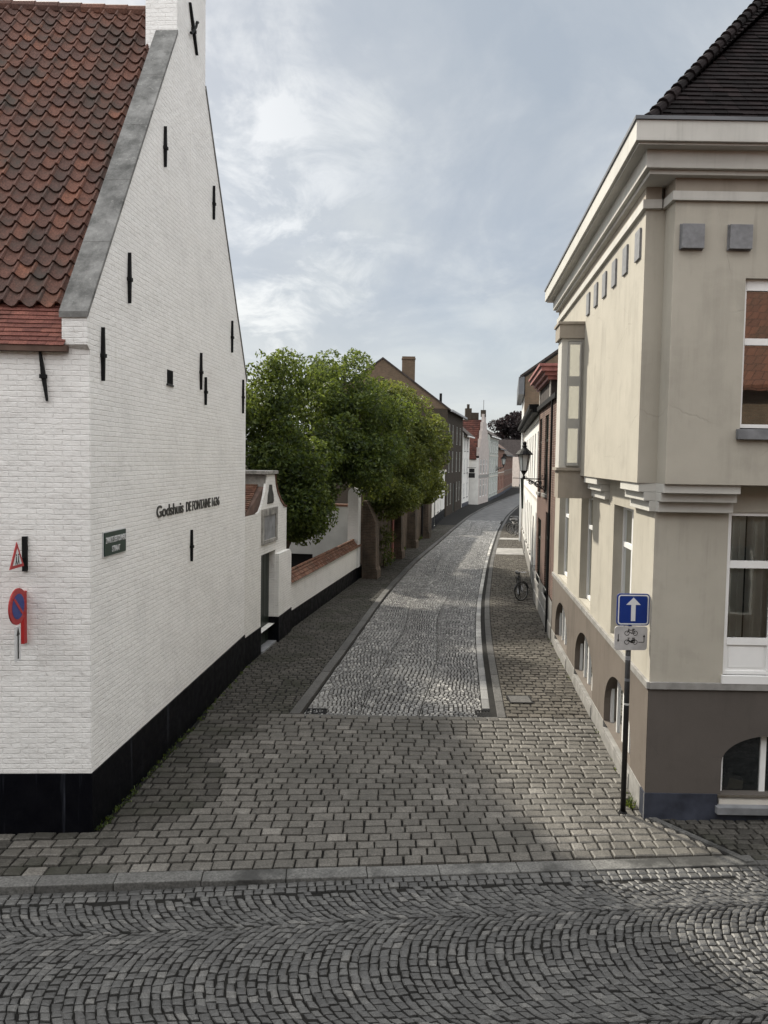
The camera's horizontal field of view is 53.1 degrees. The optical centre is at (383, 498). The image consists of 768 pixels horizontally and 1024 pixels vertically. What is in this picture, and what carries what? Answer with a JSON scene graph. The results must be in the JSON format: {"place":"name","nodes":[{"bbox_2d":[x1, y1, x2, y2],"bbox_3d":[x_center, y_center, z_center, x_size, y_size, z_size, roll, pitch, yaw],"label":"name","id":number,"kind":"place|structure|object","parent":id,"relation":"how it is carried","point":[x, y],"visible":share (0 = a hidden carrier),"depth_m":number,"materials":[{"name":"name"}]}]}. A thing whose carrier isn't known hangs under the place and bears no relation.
{"place":"outdoors","nodes":[
{"label":"outdoors","id":0,"kind":"place"},
{"bbox_2d":[202,486,519,716],"bbox_3d":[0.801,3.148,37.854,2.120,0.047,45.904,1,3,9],"label":"pavement","id":1,"kind":"structure","parent":0,"point":[438,532],"depth_m":20.29,"materials":[{"name":"grey stone"}]},
{"bbox_2d":[244,470,291,667],"bbox_3d":[-4.435,1.633,20.675,2.978,4.830,4.110,1,3,8],"label":"gate portal","id":2,"kind":"object","parent":1,"relation":"on","point":[267,608],"visible":0.38,"depth_m":20.39,"materials":[{"name":"paint"}]},
{"bbox_2d":[261,552,268,644],"bbox_3d":[-3.306,2.694,20.561,0.075,2.560,1.355,1,3,8],"label":"door","id":3,"kind":"structure","parent":2,"relation":"in","point":[265,557],"depth_m":20.84,"materials":[{"name":"wood"}]},
{"bbox_2d":[291,488,361,628],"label":"garden wall","id":4,"kind":"structure","parent":1,"relation":"on","point":[319,581],"depth_m":27.47,"materials":[{"name":"brick"}]},
{"bbox_2d":[96,535,636,830],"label":"weeds","id":5,"kind":"object","parent":1,"relation":"on","point":[629,800],"visible":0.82,"depth_m":12.15,"materials":[{"name":"green plant"}]},
{"bbox_2d":[379,524,396,566],"bbox_3d":[0.107,2.227,36.174,0.953,2.107,1.675,1,3,0],"label":"climbing plant","id":6,"kind":"object","parent":1,"relation":"on","point":[384,542],"visible":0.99,"depth_m":36.05,"materials":[{"name":"green plant"}]},
{"bbox_2d":[321,356,467,516],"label":"gabled house","id":7,"kind":"structure","parent":1,"relation":"on","point":[386,369],"depth_m":69.08,"materials":[{"name":"brick"}]},
{"bbox_2d":[360,489,431,579],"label":"brick wall","id":8,"kind":"structure","parent":1,"relation":"on","point":[409,528],"depth_m":37.51,"materials":[{"name":"brick"}]},
{"bbox_2d":[431,470,446,528],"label":"house","id":9,"kind":"structure","parent":1,"relation":"on","point":[437,510],"depth_m":62.71,"materials":[{"name":"white paint"}]},
{"bbox_2d":[461,427,474,506],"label":"white house","id":10,"kind":"structure","parent":1,"relation":"on","point":[467,435],"depth_m":85.14,"materials":[{"name":"paint"}]},
{"bbox_2d":[467,467,474,477],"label":"window","id":11,"kind":"structure","parent":10,"relation":"attached to","point":[471,473],"depth_m":86.95,"materials":[{"name":"black glass"}]},
{"bbox_2d":[463,404,488,504],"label":"stepped gable house","id":12,"kind":"structure","parent":1,"relation":"on","point":[474,426],"depth_m":90.89,"materials":[{"name":"brick"}]},
{"bbox_2d":[463,419,500,500],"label":"pale house","id":13,"kind":"structure","parent":1,"relation":"on","point":[493,439],"depth_m":100.99,"materials":[{"name":"white paint"}]},
{"bbox_2d":[496,454,506,470],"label":"street lamp","id":14,"kind":"object","parent":13,"relation":"attached to","point":[503,458],"visible":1,"depth_m":103.93,"materials":[{"name":"metal"}]},
{"bbox_2d":[497,444,506,496],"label":"orange house","id":15,"kind":"structure","parent":1,"relation":"on","point":[500,482],"depth_m":113.54,"materials":[{"name":"orange brick"}]},
{"bbox_2d":[504,451,514,492],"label":"brown house","id":16,"kind":"structure","parent":1,"relation":"on","point":[509,456],"depth_m":133.49,"materials":[{"name":"brown brick"}]},
{"bbox_2d":[512,457,519,486],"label":"end white house","id":17,"kind":"structure","parent":1,"relation":"on","point":[516,474],"depth_m":155.10,"materials":[{"name":"paint"}]},
{"bbox_2d":[0,714,766,875],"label":"cobblestone pavement","id":18,"kind":"structure","parent":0,"point":[178,745],"depth_m":11.27,"materials":[{"name":"grey stone"}]},
{"bbox_2d":[0,0,246,834],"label":"almshouse","id":19,"kind":"structure","parent":18,"relation":"on","point":[123,377],"depth_m":11.70,"materials":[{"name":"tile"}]},
{"bbox_2d":[8,588,26,661],"bbox_3d":[-4.757,1.627,9.964,0.059,0.953,0.493,1,3,0],"label":"no parking sign","id":20,"kind":"object","parent":19,"relation":"attached to","point":[17,609],"visible":1,"depth_m":9.97,"materials":[{"name":"red metal"}]},
{"bbox_2d":[9,536,27,570],"bbox_3d":[-4.737,0.734,9.932,0.060,0.460,0.464,1,3,0],"label":"warning sign","id":21,"kind":"object","parent":19,"relation":"attached to","point":[18,561],"visible":1,"depth_m":10.04,"materials":[{"name":"metal"}]},
{"bbox_2d":[102,527,125,557],"bbox_3d":[-3.821,0.614,10.927,0.031,0.355,0.760,1,3,4],"label":"street sign","id":22,"kind":"object","parent":19,"relation":"attached to","point":[113,542],"visible":1,"depth_m":10.85,"materials":[{"name":"green metal"}]},
{"bbox_2d":[0,713,269,875],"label":"crossing edge","id":23,"kind":"object","parent":18,"relation":"on","point":[198,765],"visible":1,"depth_m":11.57,"materials":[{"name":"grey stone"}]},
{"bbox_2d":[614,593,649,814],"bbox_3d":[3.536,3.014,11.140,0.495,3.330,0.150,1,3,0],"label":"one way sign","id":24,"kind":"object","parent":18,"relation":"on","point":[632,612],"visible":0.98,"depth_m":11.03,"materials":[{"name":"metal"}]},
{"bbox_2d":[648,817,753,862],"bbox_3d":[4.279,4.672,10.485,0.093,0.112,1.510,-1,4,-36],"label":"edging strip","id":25,"kind":"object","parent":18,"relation":"on","point":[707,843],"visible":0.52,"depth_m":10.41,"materials":[{"name":"stone"}]},
{"bbox_2d":[0,866,767,1023],"bbox_3d":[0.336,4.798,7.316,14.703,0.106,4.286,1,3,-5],"label":"street","id":26,"kind":"structure","parent":0,"point":[569,904],"depth_m":8.04,"materials":[{"name":"grey stone"}]},
{"bbox_2d":[36,0,753,446],"label":"sky","id":27,"kind":"structure","parent":0,"point":[398,178],"materials":[{"name":"white"}]},
{"bbox_2d":[303,520,502,716],"bbox_3d":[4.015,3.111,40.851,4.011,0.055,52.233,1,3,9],"label":"street","id":28,"kind":"structure","parent":0,"point":[446,551],"depth_m":21.55,"materials":[{"name":"grey stone"}]},
{"bbox_2d":[306,708,326,713],"bbox_3d":[-1.371,4.341,15.610,0.410,0.052,0.410,1,3,0],"label":"drain grate","id":29,"kind":"object","parent":28,"relation":"on","point":[324,711],"visible":0.69,"depth_m":15.67,"materials":[{"name":"metal"}]},
{"bbox_2d":[475,710,490,716],"bbox_3d":[2.088,4.395,15.670,0.410,0.052,0.410,1,3,0],"label":"drain grate","id":30,"kind":"object","parent":28,"relation":"on","point":[484,713],"visible":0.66,"depth_m":15.71,"materials":[{"name":"metal"}]},
{"bbox_2d":[498,439,520,456],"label":"end house","id":31,"kind":"structure","parent":28,"relation":"on","point":[512,447],"depth_m":167.99,"materials":[{"name":"tile"}]},
{"bbox_2d":[467,494,519,520],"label":"street","id":32,"kind":"structure","parent":0,"point":[500,510],"depth_m":79.45,"materials":[{"name":"grey stone"}]},
{"bbox_2d":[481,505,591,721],"bbox_3d":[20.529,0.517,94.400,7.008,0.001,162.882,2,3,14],"label":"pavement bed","id":33,"kind":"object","parent":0,"point":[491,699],"visible":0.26,"depth_m":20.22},
{"bbox_2d":[495,538,523,554],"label":"driveway slab","id":34,"kind":"structure","parent":33,"relation":"on","point":[509,551],"depth_m":43.56,"materials":[{"name":"concrete"}]},
{"bbox_2d":[518,404,538,588],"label":"white terrace","id":35,"kind":"structure","parent":33,"relation":"on","point":[528,428],"depth_m":35.42,"materials":[{"name":"paint"}]},
{"bbox_2d":[521,479,523,508],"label":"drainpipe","id":36,"kind":"object","parent":35,"relation":"attached to","point":[522,487],"visible":0.95,"depth_m":46.03,"materials":[{"name":"metal"}]},
{"bbox_2d":[517,349,557,535],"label":"tall gabled house","id":37,"kind":"structure","parent":33,"relation":"on","point":[527,394],"depth_m":49.66,"materials":[{"name":"beige paint"}]},
{"bbox_2d":[529,363,557,639],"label":"brick house","id":38,"kind":"structure","parent":33,"relation":"on","point":[543,379],"depth_m":24.66,"materials":[{"name":"brick"}]},
{"bbox_2d":[516,441,545,491],"bbox_3d":[4.803,-1.055,25.075,1.039,1.640,0.570,1,3,0],"label":"street lamp","id":39,"kind":"object","parent":38,"relation":"attached to","point":[524,453],"visible":1,"depth_m":24.99,"materials":[{"name":"metal"}]},
{"bbox_2d":[536,420,541,495],"bbox_3d":[5.604,-1.489,27.303,0.260,2.700,1.150,1,3,7],"label":"window","id":40,"kind":"structure","parent":38,"relation":"in","point":[537,493],"depth_m":27.72,"materials":[{"name":"grey"}]},
{"bbox_2d":[534,518,543,587],"bbox_3d":[5.509,1.840,27.004,0.302,2.320,1.502,1,3,6],"label":"window","id":41,"kind":"structure","parent":38,"relation":"in","point":[535,579],"depth_m":27.47,"materials":[{"name":"grey glass"}]},
{"bbox_2d":[541,415,548,497],"bbox_3d":[5.337,-1.397,24.970,0.283,2.650,1.350,1,3,7],"label":"window","id":42,"kind":"structure","parent":38,"relation":"in","point":[544,495],"depth_m":25.41,"materials":[{"name":"grey"}]},
{"bbox_2d":[541,513,551,603],"bbox_3d":[5.119,1.795,23.922,0.240,2.720,1.700,1,3,7],"label":"window","id":43,"kind":"structure","parent":38,"relation":"in","point":[542,594],"depth_m":24.58,"materials":[{"name":"grey"}]},
{"bbox_2d":[490,524,590,718],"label":"pavement","id":44,"kind":"structure","parent":0,"point":[498,596],"depth_m":20.73,"materials":[{"name":"grey stone"}]},
{"bbox_2d":[508,519,516,535],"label":"bicycle","id":45,"kind":"object","parent":44,"relation":"on","point":[514,530],"visible":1,"depth_m":53.17,"materials":[{"name":"metal"}]},
{"bbox_2d":[506,518,518,533],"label":"bicycle","id":46,"kind":"object","parent":44,"relation":"on","point":[513,527],"visible":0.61,"depth_m":53.89,"materials":[{"name":"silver metal"}]},
{"bbox_2d":[506,695,532,703],"bbox_3d":[2.900,4.324,16.446,0.500,0.098,0.500,1,3,0],"label":"manhole cover","id":47,"kind":"object","parent":44,"relation":"on","point":[512,699],"visible":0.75,"depth_m":16.41,"materials":[{"name":"metal"}]},
{"bbox_2d":[514,570,529,600],"bbox_3d":[5.129,3.153,28.584,0.554,1.067,1.730,2,3,11],"label":"bicycle","id":48,"kind":"object","parent":44,"relation":"on","point":[518,586],"visible":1,"depth_m":28.16,"materials":[{"name":"metal"}]},
{"bbox_2d":[544,0,767,821],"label":"townhouse","id":49,"kind":"structure","parent":44,"relation":"on","point":[656,291],"depth_m":10.96,"materials":[{"name":"paint"}]},
{"bbox_2d":[554,606,566,660],"bbox_3d":[4.729,3.337,19.969,0.348,1.200,2.224,1,3,4],"label":"cellar window","id":50,"kind":"structure","parent":49,"relation":"in","point":[562,621],"depth_m":20.42,"materials":[{"name":"white paint"}]},
{"bbox_2d":[564,498,568,576],"bbox_3d":[4.836,0.923,19.921,0.188,2.290,1.750,1,3,1],"label":"window","id":51,"kind":"structure","parent":49,"relation":"in","point":[567,499],"depth_m":20.61,"materials":[{"name":"white paint"}]},
{"bbox_2d":[573,635,591,706],"bbox_3d":[4.400,3.516,16.459,0.354,1.200,2.284,1,3,4],"label":"cellar window","id":52,"kind":"structure","parent":49,"relation":"in","point":[585,658],"depth_m":16.83,"materials":[{"name":"white paint"}]},
{"bbox_2d":[586,498,592,600],"bbox_3d":[4.515,1.098,16.490,0.160,2.290,1.450,1,3,1],"label":"window","id":53,"kind":"structure","parent":49,"relation":"in","point":[590,518],"depth_m":17.07,"materials":[{"name":"grey glass"}]},
{"bbox_2d":[602,680,750,783],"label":"cellar window","id":54,"kind":"structure","parent":49,"relation":"in","point":[736,760],"depth_m":11.85,"materials":[{"name":"black glass"}]},
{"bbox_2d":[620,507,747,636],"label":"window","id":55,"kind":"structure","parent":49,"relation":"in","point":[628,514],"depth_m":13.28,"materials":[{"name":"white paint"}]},
{"bbox_2d":[717,736,767,804],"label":"cellar window","id":56,"kind":"structure","parent":49,"relation":"in","point":[758,768],"depth_m":11.18,"materials":[{"name":"white paint"}]},
{"bbox_2d":[721,512,767,683],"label":"french window","id":57,"kind":"structure","parent":49,"relation":"in","point":[746,656],"depth_m":11.02,"materials":[{"name":"white paint"}]},
{"bbox_2d":[722,772,767,788],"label":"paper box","id":58,"kind":"object","parent":49,"relation":"on","point":[731,781],"visible":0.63,"depth_m":11.33,"materials":[{"name":"cardboard"}]},
{"bbox_2d":[736,279,767,439],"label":"window","id":59,"kind":"structure","parent":49,"relation":"in","point":[754,389],"depth_m":10.47,"materials":[{"name":"white paint"}]},
{"bbox_2d":[661,819,767,860],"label":"side pavement","id":60,"kind":"structure","parent":0,"point":[756,843],"depth_m":10.66,"materials":[{"name":"grey stone"}]},
{"label":"ground","id":61,"kind":"structure","parent":0,"visible":0},
{"bbox_2d":[245,347,345,545],"bbox_3d":[-5.833,-1.341,26.259,7.242,10.358,7.556,4,4,42],"label":"garden tree","id":62,"kind":"object","parent":61,"relation":"on","point":[294,461],"visible":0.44,"depth_m":25.57,"materials":[{"name":"green plant"}]},
{"bbox_2d":[289,504,347,567],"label":"garden back wall","id":63,"kind":"structure","parent":61,"relation":"on","point":[336,535],"depth_m":33.50,"materials":[{"name":"paint"}]},
{"bbox_2d":[278,347,419,548],"bbox_3d":[-2.087,-1.230,30.099,7.712,9.858,5.557,0,3,-21],"label":"garden tree","id":64,"kind":"object","parent":61,"relation":"on","point":[362,438],"visible":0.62,"depth_m":29.37,"materials":[{"name":"green plant"}]},
{"bbox_2d":[0,855,767,895],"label":"kerb","id":65,"kind":"structure","parent":61,"relation":"on","point":[64,884],"depth_m":9.44,"materials":[{"name":"stone"}]},
{"bbox_2d":[292,714,498,719],"bbox_3d":[0.261,4.387,15.290,4.314,0.128,0.120,1,3,0],"label":"threshold","id":66,"kind":"object","parent":61,"relation":"on","point":[395,716],"visible":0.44,"depth_m":15.31,"materials":[{"name":"stone"}]},
{"bbox_2d":[349,379,452,521],"bbox_3d":[0.709,-1.158,36.289,4.842,9.156,8.396,1,3,10],"label":"garden tree","id":67,"kind":"object","parent":61,"relation":"on","point":[418,479],"visible":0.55,"depth_m":35.26,"materials":[{"name":"green plant"}]},
{"bbox_2d":[289,493,519,713],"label":"kerb","id":68,"kind":"structure","parent":61,"relation":"on","point":[305,700],"depth_m":21.88,"materials":[{"name":"grey stone"}]},
{"bbox_2d":[476,544,492,639],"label":"gutter slabs","id":69,"kind":"structure","parent":61,"relation":"on","point":[478,627],"depth_m":25.56,"materials":[{"name":"concrete"}]},
{"bbox_2d":[476,524,500,709],"bbox_3d":[5.562,3.238,39.253,0.825,0.088,47.077,1,3,9],"label":"gutter","id":70,"kind":"object","parent":61,"relation":"on","point":[483,688],"visible":0.61,"depth_m":19.37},
{"bbox_2d":[485,505,519,717],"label":"kerb","id":71,"kind":"structure","parent":61,"relation":"on","point":[500,710],"depth_m":21.30,"materials":[{"name":"grey stone"}]},
{"bbox_2d":[487,411,521,439],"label":"beech tree","id":72,"kind":"object","parent":61,"relation":"on","point":[507,428],"visible":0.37,"depth_m":187.79,"materials":[{"name":"purple plant"}]}
]}

